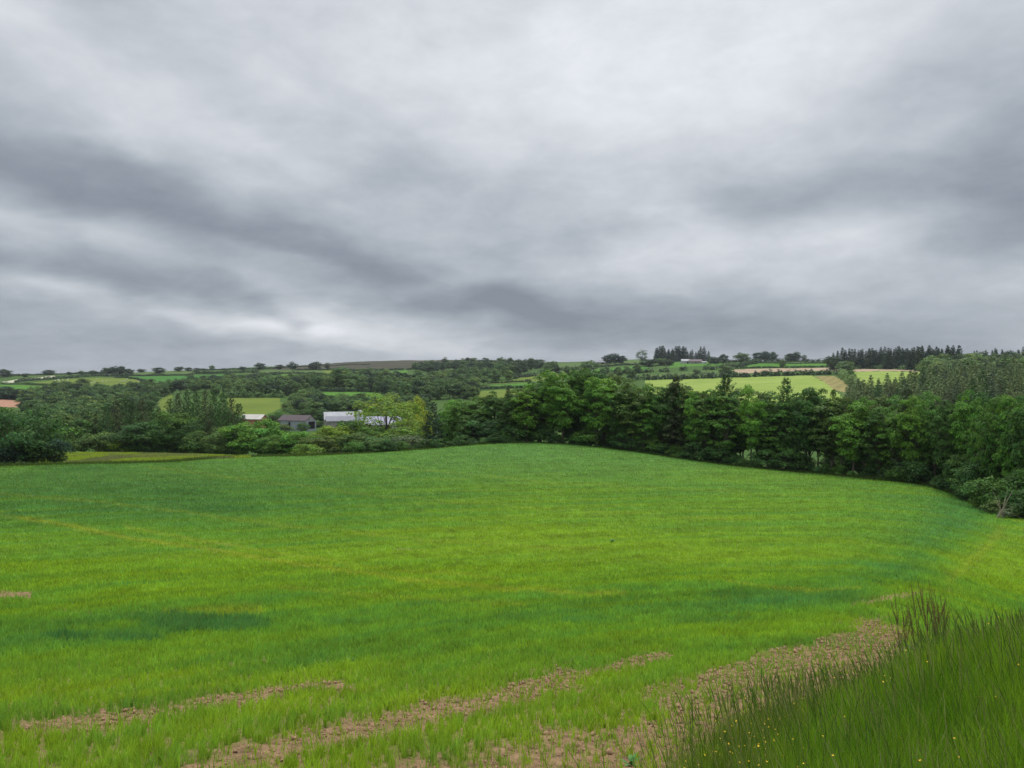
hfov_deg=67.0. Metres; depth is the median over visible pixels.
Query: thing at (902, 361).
hill spruce
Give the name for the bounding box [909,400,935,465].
belt tree
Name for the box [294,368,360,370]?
hedge
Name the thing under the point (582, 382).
belt tree
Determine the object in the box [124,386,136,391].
valley tree
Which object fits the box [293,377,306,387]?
valley tree
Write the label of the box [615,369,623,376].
field tree
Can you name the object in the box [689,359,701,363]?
farmhouse
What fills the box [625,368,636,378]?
field tree
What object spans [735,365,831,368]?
hedge
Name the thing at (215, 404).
dark conifer
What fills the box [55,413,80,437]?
valley tree
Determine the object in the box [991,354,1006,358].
hillside tree
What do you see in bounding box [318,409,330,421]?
hedge tree
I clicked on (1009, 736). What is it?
verge grass
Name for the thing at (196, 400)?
dark conifer
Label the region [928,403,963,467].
belt tree
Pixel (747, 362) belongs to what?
hedge
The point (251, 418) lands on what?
shed
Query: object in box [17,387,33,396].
valley tree
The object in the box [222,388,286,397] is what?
hedge
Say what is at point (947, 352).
hill spruce
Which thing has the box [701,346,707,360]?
hill spruce
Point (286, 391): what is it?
valley tree
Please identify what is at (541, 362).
lone tree
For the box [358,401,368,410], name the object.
valley tree
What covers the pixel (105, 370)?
lone tree
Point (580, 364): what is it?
pasture
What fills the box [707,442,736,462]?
undergrowth bush
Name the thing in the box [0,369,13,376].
lone tree
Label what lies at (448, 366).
hilltop tree
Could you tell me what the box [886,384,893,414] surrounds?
plantation spruce
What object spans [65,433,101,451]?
hedge bush
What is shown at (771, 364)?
pasture
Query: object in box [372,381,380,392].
hillside tree
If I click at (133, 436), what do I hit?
hedge tree
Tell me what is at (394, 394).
valley tree
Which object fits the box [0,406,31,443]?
hedge tree
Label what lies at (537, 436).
undergrowth bush
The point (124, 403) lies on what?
dark conifer
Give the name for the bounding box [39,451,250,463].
meadow grass
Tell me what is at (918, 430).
belt tree
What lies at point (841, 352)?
hill spruce
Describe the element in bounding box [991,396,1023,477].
belt tree
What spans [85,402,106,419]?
valley tree
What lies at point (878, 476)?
undergrowth bush
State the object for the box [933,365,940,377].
plantation spruce
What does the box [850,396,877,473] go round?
belt tree
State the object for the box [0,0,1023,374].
sky
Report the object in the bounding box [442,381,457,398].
hillside tree
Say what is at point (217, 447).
hedge bush
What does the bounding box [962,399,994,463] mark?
belt tree
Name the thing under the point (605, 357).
lone tree
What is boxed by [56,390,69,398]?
valley tree
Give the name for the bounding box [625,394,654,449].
belt tree
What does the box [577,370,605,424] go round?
belt tree
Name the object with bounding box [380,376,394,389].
hillside tree
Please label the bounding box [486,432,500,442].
undergrowth bush
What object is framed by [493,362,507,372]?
hillside tree
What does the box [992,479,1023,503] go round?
understory shrub
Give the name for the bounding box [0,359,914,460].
hillside
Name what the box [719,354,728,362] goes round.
lone tree
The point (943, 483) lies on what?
undergrowth bush
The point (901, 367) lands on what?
hedge
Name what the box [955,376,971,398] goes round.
plantation spruce
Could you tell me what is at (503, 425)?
understory shrub
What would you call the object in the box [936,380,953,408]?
plantation spruce
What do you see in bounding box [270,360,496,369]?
moorland
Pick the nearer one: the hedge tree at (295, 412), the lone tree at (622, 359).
the hedge tree at (295, 412)
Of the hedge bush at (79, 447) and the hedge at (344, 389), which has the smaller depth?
the hedge bush at (79, 447)
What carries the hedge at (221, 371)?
on the hillside
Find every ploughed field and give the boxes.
[0,399,20,406]
[733,368,838,372]
[854,369,918,371]
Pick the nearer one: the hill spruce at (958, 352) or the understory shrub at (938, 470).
the understory shrub at (938, 470)
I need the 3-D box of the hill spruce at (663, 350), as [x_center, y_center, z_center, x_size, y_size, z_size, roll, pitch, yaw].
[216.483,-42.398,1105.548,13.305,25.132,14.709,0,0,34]
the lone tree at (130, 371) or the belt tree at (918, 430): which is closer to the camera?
the belt tree at (918, 430)
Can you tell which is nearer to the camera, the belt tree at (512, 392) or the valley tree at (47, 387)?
the belt tree at (512, 392)
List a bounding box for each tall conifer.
[656,375,690,448]
[705,373,745,452]
[768,377,800,456]
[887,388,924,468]
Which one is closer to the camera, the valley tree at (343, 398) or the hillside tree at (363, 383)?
the valley tree at (343, 398)
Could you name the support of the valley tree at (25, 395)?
on the hillside
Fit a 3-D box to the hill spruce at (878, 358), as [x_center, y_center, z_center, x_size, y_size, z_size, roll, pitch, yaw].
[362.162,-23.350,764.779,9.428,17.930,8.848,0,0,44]
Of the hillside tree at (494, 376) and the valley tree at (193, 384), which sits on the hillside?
the valley tree at (193, 384)
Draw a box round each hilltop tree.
[411,363,420,369]
[423,363,434,371]
[439,364,447,370]
[445,362,450,368]
[449,362,460,368]
[457,360,467,365]
[473,362,484,368]
[484,362,492,368]
[507,361,518,370]
[517,361,528,370]
[527,359,535,369]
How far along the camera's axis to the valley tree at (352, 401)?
461.45 m
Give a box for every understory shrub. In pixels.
[486,420,514,441]
[557,424,586,443]
[580,428,602,444]
[597,432,619,447]
[819,456,846,469]
[838,454,851,473]
[843,454,875,472]
[927,463,944,481]
[947,465,987,491]
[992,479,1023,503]
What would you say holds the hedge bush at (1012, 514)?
on the crop field at (418, 762)
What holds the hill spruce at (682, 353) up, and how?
on the hillside
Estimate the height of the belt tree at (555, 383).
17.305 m
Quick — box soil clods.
[21,610,912,767]
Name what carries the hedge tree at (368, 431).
on the field margin
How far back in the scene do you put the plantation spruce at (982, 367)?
383.81 m
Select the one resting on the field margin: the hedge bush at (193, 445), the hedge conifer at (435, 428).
the hedge conifer at (435, 428)
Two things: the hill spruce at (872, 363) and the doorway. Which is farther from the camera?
the hill spruce at (872, 363)
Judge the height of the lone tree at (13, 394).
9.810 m
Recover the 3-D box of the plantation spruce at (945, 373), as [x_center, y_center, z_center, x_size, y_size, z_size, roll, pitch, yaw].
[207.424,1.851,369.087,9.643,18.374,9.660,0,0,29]
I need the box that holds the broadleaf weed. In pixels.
[621,752,640,765]
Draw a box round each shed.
[239,414,267,427]
[323,412,354,424]
[325,416,354,428]
[364,416,401,427]
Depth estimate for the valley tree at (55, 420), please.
290.09 m
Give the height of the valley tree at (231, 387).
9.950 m
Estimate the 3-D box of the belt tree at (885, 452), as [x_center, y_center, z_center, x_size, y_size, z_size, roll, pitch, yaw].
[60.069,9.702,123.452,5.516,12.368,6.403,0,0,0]
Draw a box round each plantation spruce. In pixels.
[843,380,853,399]
[845,376,857,398]
[851,384,860,398]
[855,382,866,403]
[858,379,871,398]
[864,385,874,405]
[866,375,875,392]
[869,382,875,397]
[872,384,882,405]
[880,382,891,404]
[882,373,890,393]
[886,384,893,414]
[892,379,898,392]
[892,388,900,404]
[897,371,905,387]
[898,378,906,403]
[905,373,912,387]
[908,373,920,393]
[909,369,921,392]
[919,371,928,388]
[919,377,929,396]
[920,382,932,408]
[926,388,943,408]
[928,375,937,403]
[932,382,942,404]
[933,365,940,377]
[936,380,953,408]
[941,369,948,381]
[942,386,954,406]
[943,372,955,396]
[947,379,959,402]
[948,381,961,402]
[952,375,963,401]
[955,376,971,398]
[956,382,970,402]
[967,372,973,387]
[967,378,980,403]
[969,377,980,397]
[976,364,986,377]
[977,369,989,384]
[979,382,989,396]
[984,364,993,376]
[986,378,998,408]
[987,357,994,370]
[987,373,996,391]
[993,359,1002,369]
[995,376,1011,409]
[1001,356,1009,368]
[1002,382,1018,408]
[1008,356,1016,368]
[1010,378,1022,397]
[1018,383,1023,408]
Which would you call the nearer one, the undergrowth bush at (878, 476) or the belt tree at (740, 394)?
the undergrowth bush at (878, 476)
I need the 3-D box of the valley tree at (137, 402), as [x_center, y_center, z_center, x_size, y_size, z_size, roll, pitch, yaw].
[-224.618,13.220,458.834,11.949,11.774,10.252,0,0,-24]
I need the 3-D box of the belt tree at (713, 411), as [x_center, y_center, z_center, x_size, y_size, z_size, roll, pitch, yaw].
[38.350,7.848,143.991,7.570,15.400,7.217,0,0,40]
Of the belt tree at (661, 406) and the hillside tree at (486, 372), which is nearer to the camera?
the belt tree at (661, 406)
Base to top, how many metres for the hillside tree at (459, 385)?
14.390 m
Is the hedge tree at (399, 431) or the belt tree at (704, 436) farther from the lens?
the hedge tree at (399, 431)
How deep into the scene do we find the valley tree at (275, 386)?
545.72 m
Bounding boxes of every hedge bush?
[0,442,40,463]
[8,438,64,462]
[36,437,75,462]
[42,426,85,451]
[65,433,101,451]
[83,431,119,451]
[103,436,133,451]
[178,430,214,453]
[199,431,232,453]
[278,424,294,432]
[290,444,326,453]
[296,422,310,432]
[366,434,399,450]
[390,434,426,447]
[955,460,992,492]
[958,475,1006,507]
[977,499,1011,513]
[994,468,1023,511]
[997,506,1023,518]
[1005,489,1023,514]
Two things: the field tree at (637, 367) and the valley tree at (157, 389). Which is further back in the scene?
the field tree at (637, 367)
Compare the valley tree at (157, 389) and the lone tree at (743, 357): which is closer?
the valley tree at (157, 389)
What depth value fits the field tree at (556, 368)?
883.90 m
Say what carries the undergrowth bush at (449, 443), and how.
on the field margin
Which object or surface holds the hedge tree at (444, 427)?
on the field margin
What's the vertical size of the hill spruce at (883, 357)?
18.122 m
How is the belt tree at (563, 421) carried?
on the field margin
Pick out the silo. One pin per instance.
(358, 417)
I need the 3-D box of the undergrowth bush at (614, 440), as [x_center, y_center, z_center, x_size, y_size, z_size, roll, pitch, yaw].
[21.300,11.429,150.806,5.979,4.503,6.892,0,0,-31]
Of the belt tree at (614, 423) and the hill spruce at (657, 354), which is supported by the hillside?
the hill spruce at (657, 354)
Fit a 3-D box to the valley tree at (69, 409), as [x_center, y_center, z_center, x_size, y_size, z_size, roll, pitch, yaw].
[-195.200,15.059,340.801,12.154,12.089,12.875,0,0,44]
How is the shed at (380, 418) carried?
on the hillside
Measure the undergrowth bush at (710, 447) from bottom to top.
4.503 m
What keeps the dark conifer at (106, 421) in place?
on the hillside
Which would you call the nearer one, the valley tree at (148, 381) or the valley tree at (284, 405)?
the valley tree at (284, 405)
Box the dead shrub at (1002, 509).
[994,490,1011,517]
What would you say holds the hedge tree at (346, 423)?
on the field margin
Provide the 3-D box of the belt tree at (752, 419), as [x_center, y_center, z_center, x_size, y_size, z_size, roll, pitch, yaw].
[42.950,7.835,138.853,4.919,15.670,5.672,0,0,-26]
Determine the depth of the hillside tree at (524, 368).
876.23 m
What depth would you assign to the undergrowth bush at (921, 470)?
114.41 m
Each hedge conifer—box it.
[418,401,448,445]
[502,387,512,441]
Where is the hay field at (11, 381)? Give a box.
[2,376,54,382]
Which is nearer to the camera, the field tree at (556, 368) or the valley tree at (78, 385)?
the valley tree at (78, 385)
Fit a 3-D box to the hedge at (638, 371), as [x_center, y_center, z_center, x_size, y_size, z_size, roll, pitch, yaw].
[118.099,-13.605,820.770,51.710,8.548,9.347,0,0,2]
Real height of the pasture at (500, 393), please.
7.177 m
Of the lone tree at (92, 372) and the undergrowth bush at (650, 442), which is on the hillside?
the lone tree at (92, 372)
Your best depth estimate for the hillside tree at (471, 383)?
558.41 m
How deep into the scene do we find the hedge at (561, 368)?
935.71 m
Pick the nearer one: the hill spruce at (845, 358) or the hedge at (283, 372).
the hill spruce at (845, 358)
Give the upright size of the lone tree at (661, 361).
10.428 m
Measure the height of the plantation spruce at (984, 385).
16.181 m
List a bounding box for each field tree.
[543,364,551,370]
[553,364,559,371]
[562,365,570,372]
[599,367,606,373]
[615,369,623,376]
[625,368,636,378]
[632,364,641,371]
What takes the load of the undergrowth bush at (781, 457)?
on the field margin
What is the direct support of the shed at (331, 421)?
on the hillside
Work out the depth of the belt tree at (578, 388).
155.40 m
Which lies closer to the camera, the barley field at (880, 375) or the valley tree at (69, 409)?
the valley tree at (69, 409)
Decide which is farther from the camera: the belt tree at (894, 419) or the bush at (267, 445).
the bush at (267, 445)
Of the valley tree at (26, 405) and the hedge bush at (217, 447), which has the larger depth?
the valley tree at (26, 405)
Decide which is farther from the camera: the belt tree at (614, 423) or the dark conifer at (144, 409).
the dark conifer at (144, 409)
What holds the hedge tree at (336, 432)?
on the field margin
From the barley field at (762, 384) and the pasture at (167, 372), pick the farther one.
the pasture at (167, 372)
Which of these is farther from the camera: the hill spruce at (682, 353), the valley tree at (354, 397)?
the hill spruce at (682, 353)
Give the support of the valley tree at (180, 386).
on the hillside
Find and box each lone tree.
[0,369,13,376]
[0,386,18,398]
[5,389,22,399]
[16,397,42,414]
[40,370,54,374]
[74,378,91,387]
[88,370,98,374]
[100,367,110,373]
[108,366,117,374]
[114,366,127,375]
[125,369,134,374]
[150,367,167,372]
[174,367,182,370]
[254,363,266,369]
[286,361,297,370]
[307,361,321,368]
[325,367,359,385]
[355,367,375,374]
[532,359,545,367]
[544,361,555,367]
[577,360,601,370]
[601,354,612,363]
[607,353,619,363]
[616,356,627,362]
[636,350,647,359]
[639,359,658,365]
[656,358,668,364]
[663,359,674,365]
[706,356,725,363]
[718,365,733,373]
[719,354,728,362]
[732,352,751,362]
[751,352,762,359]
[759,351,771,360]
[769,351,778,360]
[778,360,786,365]
[784,353,792,361]
[790,352,801,359]
[823,356,842,369]
[835,361,857,370]
[845,370,856,376]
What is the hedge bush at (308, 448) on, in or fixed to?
on the field margin
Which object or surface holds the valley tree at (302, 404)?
on the hillside
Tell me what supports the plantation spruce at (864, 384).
on the hillside
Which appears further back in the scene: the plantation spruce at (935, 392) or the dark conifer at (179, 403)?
the plantation spruce at (935, 392)
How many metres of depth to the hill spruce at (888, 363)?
745.11 m
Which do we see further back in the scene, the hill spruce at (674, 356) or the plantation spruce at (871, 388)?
the hill spruce at (674, 356)
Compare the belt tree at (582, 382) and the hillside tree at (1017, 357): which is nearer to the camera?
the belt tree at (582, 382)
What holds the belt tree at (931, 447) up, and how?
on the field margin
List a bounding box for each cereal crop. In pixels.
[0,442,1023,577]
[0,556,1023,679]
[0,666,869,767]
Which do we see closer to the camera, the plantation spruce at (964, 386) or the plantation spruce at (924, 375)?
the plantation spruce at (964, 386)
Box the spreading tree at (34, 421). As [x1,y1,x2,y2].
[0,406,71,461]
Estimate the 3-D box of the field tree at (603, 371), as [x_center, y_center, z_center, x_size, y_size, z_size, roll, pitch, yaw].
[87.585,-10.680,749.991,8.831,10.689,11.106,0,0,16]
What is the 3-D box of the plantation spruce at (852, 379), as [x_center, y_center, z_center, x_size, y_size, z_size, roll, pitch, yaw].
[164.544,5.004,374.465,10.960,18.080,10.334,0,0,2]
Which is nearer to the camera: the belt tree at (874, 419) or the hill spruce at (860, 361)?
the belt tree at (874, 419)
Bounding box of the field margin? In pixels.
[4,455,1008,506]
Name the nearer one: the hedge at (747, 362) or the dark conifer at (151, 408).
the dark conifer at (151, 408)
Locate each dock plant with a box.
[888,591,908,660]
[897,604,911,656]
[904,603,919,650]
[905,585,923,647]
[915,582,928,636]
[922,593,935,643]
[928,580,945,640]
[928,600,942,645]
[933,589,949,635]
[940,596,958,638]
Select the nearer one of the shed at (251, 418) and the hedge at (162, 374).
the shed at (251, 418)
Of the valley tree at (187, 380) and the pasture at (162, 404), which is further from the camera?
the valley tree at (187, 380)
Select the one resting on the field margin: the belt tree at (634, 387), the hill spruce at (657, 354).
the belt tree at (634, 387)
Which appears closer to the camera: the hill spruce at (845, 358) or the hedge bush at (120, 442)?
the hedge bush at (120, 442)
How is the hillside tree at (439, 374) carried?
on the hillside
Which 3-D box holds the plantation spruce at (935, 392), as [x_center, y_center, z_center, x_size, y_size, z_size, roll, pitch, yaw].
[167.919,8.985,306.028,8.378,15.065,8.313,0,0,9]
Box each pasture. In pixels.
[0,385,46,393]
[35,378,143,385]
[133,371,191,374]
[137,374,224,381]
[157,395,171,411]
[227,397,281,414]
[245,370,324,374]
[323,392,381,398]
[477,389,528,398]
[490,370,577,383]
[490,383,525,387]
[556,359,644,368]
[595,366,649,371]
[645,371,721,377]
[670,361,724,367]
[739,363,826,367]
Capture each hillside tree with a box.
[296,375,311,385]
[309,374,322,388]
[322,376,334,389]
[334,378,347,388]
[344,379,355,387]
[351,373,359,388]
[354,376,368,389]
[363,369,376,382]
[367,379,377,389]
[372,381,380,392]
[376,380,390,393]
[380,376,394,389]
[388,371,400,377]
[388,383,399,392]
[395,380,408,393]
[397,383,412,396]
[399,372,408,378]
[412,370,426,378]
[412,380,426,390]
[412,385,421,394]
[418,385,431,393]
[429,385,446,399]
[432,371,447,380]
[433,379,444,395]
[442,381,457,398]
[451,379,468,397]
[453,374,467,382]
[459,385,470,398]
[466,380,479,395]
[467,386,480,395]
[472,372,481,381]
[478,363,487,369]
[480,376,488,383]
[481,370,492,381]
[489,369,501,380]
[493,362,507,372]
[503,370,513,379]
[507,364,516,374]
[514,365,522,374]
[520,363,529,373]
[915,358,941,377]
[923,355,940,360]
[937,354,956,360]
[940,363,967,377]
[949,354,964,360]
[959,353,973,359]
[960,357,979,365]
[978,351,991,356]
[990,359,1006,368]
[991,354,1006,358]
[997,355,1019,359]
[999,356,1016,365]
[1003,350,1016,354]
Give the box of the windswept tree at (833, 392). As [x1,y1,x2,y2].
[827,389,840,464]
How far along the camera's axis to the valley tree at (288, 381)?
609.21 m
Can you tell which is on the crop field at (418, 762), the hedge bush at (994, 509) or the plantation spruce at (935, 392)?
the hedge bush at (994, 509)
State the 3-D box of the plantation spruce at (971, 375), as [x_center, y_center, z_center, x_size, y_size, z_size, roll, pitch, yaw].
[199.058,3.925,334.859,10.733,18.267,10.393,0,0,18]
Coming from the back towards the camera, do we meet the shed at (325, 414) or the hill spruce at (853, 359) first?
the hill spruce at (853, 359)
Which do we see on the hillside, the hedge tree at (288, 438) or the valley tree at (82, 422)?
the valley tree at (82, 422)
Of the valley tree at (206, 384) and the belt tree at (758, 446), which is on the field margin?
the belt tree at (758, 446)
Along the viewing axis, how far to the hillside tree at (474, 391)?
532.40 m
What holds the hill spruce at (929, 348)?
on the hillside
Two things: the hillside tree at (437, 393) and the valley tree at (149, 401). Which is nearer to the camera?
the valley tree at (149, 401)
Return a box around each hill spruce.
[654,347,659,358]
[660,346,666,358]
[671,350,676,361]
[675,348,680,360]
[680,347,686,358]
[698,346,702,358]
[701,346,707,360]
[839,348,844,360]
[841,350,849,364]
[848,349,855,368]
[852,349,857,364]
[855,350,865,368]
[865,348,873,368]
[869,351,877,368]
[876,351,882,365]
[880,351,886,365]
[882,348,893,368]
[890,349,897,365]
[891,346,901,367]
[897,348,906,367]
[903,349,908,365]
[905,351,913,369]
[906,347,916,369]
[913,347,924,368]
[926,345,931,355]
[928,348,933,359]
[943,345,950,356]
[955,345,962,354]
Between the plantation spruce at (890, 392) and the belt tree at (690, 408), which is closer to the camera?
the belt tree at (690, 408)
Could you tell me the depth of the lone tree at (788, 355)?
1075.87 m
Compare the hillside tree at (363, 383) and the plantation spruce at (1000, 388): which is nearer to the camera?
the plantation spruce at (1000, 388)
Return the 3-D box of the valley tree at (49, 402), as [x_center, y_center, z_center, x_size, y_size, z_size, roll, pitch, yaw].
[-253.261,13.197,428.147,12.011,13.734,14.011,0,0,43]
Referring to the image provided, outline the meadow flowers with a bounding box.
[684,616,1018,767]
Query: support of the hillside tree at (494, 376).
on the pasture at (528, 378)
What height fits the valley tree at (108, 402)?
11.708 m
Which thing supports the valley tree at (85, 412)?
on the hillside
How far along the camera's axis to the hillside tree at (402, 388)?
550.83 m
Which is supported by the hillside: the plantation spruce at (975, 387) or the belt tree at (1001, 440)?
the plantation spruce at (975, 387)
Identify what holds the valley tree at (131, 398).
on the hillside
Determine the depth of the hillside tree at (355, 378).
667.74 m
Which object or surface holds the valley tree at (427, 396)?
on the hillside
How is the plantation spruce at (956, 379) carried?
on the hillside
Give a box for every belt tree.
[496,389,535,435]
[504,387,526,441]
[508,383,543,441]
[520,376,552,431]
[526,387,548,441]
[533,368,564,434]
[538,375,564,428]
[540,372,580,442]
[563,369,583,430]
[566,367,595,443]
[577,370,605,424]
[577,376,612,444]
[588,374,623,438]
[591,378,619,446]
[598,385,633,448]
[607,375,639,413]
[610,379,649,449]
[625,386,648,436]
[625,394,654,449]
[635,382,666,444]
[641,390,664,439]
[647,386,677,439]
[658,383,688,441]
[673,388,696,443]
[683,391,707,453]
[685,391,723,459]
[696,385,733,461]
[707,396,742,454]
[712,390,742,418]
[727,400,750,455]
[734,387,748,462]
[735,384,767,464]
[742,402,777,466]
[749,390,774,465]
[756,403,784,467]
[760,390,784,458]
[766,403,799,468]
[772,392,803,459]
[778,398,810,454]
[788,386,824,459]
[800,388,827,467]
[802,391,825,455]
[806,398,844,472]
[819,396,855,468]
[828,401,877,470]
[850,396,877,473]
[859,395,892,460]
[860,407,891,470]
[871,406,897,467]
[874,394,903,477]
[884,404,911,478]
[886,393,917,412]
[888,395,929,469]
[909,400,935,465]
[910,390,940,412]
[919,399,946,478]
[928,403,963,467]
[930,399,950,430]
[943,393,970,464]
[948,389,982,458]
[960,391,992,448]
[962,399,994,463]
[974,396,1004,478]
[980,397,995,414]
[990,393,1010,467]
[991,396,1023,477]
[994,397,1023,470]
[1006,395,1023,480]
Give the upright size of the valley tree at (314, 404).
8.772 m
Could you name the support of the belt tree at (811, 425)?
on the field margin
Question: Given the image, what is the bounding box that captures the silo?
[357,410,362,422]
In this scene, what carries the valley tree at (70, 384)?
on the hillside
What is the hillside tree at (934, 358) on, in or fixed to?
on the hillside
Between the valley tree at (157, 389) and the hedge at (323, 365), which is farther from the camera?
the hedge at (323, 365)
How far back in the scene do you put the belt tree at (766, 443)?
138.13 m
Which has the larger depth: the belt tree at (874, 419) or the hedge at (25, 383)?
the hedge at (25, 383)
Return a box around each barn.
[278,415,315,430]
[592,361,607,363]
[680,359,688,363]
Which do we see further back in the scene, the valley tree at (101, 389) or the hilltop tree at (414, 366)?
the hilltop tree at (414, 366)
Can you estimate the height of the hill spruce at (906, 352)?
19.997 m
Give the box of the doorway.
[308,421,314,428]
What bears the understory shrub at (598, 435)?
on the field margin
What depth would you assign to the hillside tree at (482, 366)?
952.50 m
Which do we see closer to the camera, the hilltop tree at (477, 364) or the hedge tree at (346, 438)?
the hedge tree at (346, 438)
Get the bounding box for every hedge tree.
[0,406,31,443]
[106,421,175,452]
[140,419,178,452]
[147,411,197,452]
[167,421,203,453]
[206,425,239,454]
[217,421,268,454]
[243,418,285,454]
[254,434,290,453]
[268,411,291,418]
[268,415,279,426]
[274,430,315,453]
[286,409,309,414]
[298,434,339,453]
[299,407,321,419]
[310,425,355,452]
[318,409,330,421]
[331,420,369,436]
[335,432,377,451]
[346,392,424,434]
[351,426,386,442]
[371,426,422,444]
[387,401,427,436]
[406,396,434,439]
[432,399,461,445]
[443,398,481,433]
[452,414,488,442]
[461,396,493,425]
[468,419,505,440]
[477,391,505,422]
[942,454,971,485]
[973,445,1006,491]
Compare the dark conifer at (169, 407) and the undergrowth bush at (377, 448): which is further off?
the dark conifer at (169, 407)
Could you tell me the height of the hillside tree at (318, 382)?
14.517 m
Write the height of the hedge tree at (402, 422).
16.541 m
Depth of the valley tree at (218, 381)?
636.03 m
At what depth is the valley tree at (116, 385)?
674.03 m
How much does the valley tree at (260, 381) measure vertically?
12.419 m
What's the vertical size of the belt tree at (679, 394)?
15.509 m
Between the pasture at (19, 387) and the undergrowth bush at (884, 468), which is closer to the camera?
the undergrowth bush at (884, 468)
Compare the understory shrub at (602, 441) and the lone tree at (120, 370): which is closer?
the understory shrub at (602, 441)
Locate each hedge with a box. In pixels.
[0,372,101,375]
[1,382,54,386]
[14,373,106,382]
[103,373,130,376]
[115,375,145,380]
[131,373,193,375]
[192,369,259,373]
[201,367,272,370]
[219,372,280,378]
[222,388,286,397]
[254,371,321,373]
[272,364,369,368]
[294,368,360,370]
[318,386,374,391]
[370,367,413,370]
[478,384,528,388]
[486,379,531,383]
[512,372,549,378]
[538,365,580,371]
[594,362,639,367]
[605,367,646,373]
[633,372,717,379]
[643,363,719,372]
[702,368,837,377]
[710,357,826,362]
[719,359,761,367]
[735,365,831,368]
[758,361,825,363]
[836,368,864,387]
[855,365,920,371]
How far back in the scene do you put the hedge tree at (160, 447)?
188.44 m
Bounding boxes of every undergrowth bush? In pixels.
[343,441,364,452]
[357,442,370,451]
[367,443,386,451]
[376,438,401,450]
[395,441,409,448]
[414,439,432,447]
[430,438,444,447]
[445,441,455,446]
[452,435,468,445]
[478,437,488,443]
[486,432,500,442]
[499,435,511,442]
[500,425,530,442]
[525,426,555,442]
[543,427,564,442]
[564,436,580,444]
[569,427,599,445]
[603,441,616,447]
[605,431,637,448]
[631,445,648,452]
[637,435,670,453]
[651,443,670,454]
[663,444,684,456]
[677,442,712,460]
[680,448,693,458]
[698,443,719,461]
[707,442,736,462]
[720,452,741,463]
[735,457,749,465]
[747,449,787,467]
[748,460,759,466]
[766,450,808,469]
[782,452,817,470]
[804,463,813,471]
[812,465,828,473]
[822,463,834,472]
[832,464,847,474]
[859,464,879,476]
[874,471,885,477]
[876,464,900,477]
[884,466,913,480]
[891,459,934,482]
[930,473,951,489]
[952,482,979,500]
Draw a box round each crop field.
[0,444,1023,767]
[815,376,852,391]
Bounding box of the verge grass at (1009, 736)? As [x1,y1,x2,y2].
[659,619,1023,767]
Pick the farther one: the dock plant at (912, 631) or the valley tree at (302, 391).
the valley tree at (302, 391)
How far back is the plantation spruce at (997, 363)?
442.78 m
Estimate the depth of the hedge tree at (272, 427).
186.80 m
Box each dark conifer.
[96,406,115,451]
[106,399,127,450]
[117,397,135,451]
[120,401,142,451]
[133,398,151,441]
[145,402,155,420]
[151,408,163,452]
[162,398,179,452]
[171,393,185,453]
[180,390,195,418]
[187,391,207,453]
[198,389,214,453]
[203,389,220,453]
[212,391,233,454]
[221,396,240,454]
[231,403,249,454]
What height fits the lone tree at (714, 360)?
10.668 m
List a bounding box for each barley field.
[645,375,842,403]
[854,371,925,387]
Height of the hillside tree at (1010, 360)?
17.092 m
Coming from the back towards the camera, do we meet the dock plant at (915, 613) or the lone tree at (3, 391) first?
the lone tree at (3, 391)
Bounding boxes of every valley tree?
[15,394,33,404]
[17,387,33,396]
[18,389,35,397]
[21,399,41,412]
[32,386,44,395]
[35,416,67,434]
[39,394,50,400]
[40,386,50,394]
[41,408,64,419]
[42,395,66,405]
[47,381,60,389]
[52,385,66,393]
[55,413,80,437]
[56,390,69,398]
[56,401,68,406]
[56,404,83,427]
[60,414,81,420]
[63,402,86,416]
[64,381,77,390]
[69,419,92,438]
[73,381,85,389]
[73,387,85,395]
[75,396,91,403]
[77,407,96,419]
[78,401,90,406]
[81,384,93,390]
[81,390,95,395]
[82,411,109,435]
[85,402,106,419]
[88,395,106,403]
[93,414,126,432]
[95,386,112,398]
[101,393,115,397]
[101,399,117,414]
[104,388,119,397]
[109,398,128,413]
[110,383,123,388]
[114,388,126,394]
[120,397,139,410]
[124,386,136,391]
[125,390,139,397]
[129,382,141,391]
[133,397,143,414]
[138,387,151,399]
[140,400,158,410]
[141,392,156,402]
[142,384,152,389]
[146,379,156,385]
[148,391,160,404]
[149,384,163,397]
[158,384,170,396]
[163,380,175,393]
[172,380,188,392]
[183,375,194,379]
[185,378,194,388]
[187,380,201,391]
[198,380,212,389]
[208,383,221,394]
[214,379,224,391]
[219,379,232,391]
[223,384,235,394]
[231,380,245,392]
[236,378,250,389]
[241,380,260,394]
[254,379,265,392]
[257,385,272,394]
[264,380,281,393]
[276,378,286,393]
[279,402,292,411]
[282,384,294,395]
[283,380,297,388]
[286,394,302,401]
[291,383,303,393]
[291,392,304,397]
[291,399,306,410]
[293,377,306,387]
[297,389,307,395]
[299,380,309,389]
[299,402,309,409]
[303,400,323,413]
[305,394,319,399]
[309,391,324,399]
[316,400,334,410]
[325,400,338,411]
[331,399,350,411]
[334,393,350,398]
[334,396,350,406]
[349,394,358,400]
[349,399,361,410]
[356,392,368,398]
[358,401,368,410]
[359,397,373,402]
[386,392,401,398]
[399,396,414,403]
[416,394,432,402]
[419,397,429,409]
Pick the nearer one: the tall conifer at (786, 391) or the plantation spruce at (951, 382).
the tall conifer at (786, 391)
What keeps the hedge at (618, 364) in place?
on the hillside

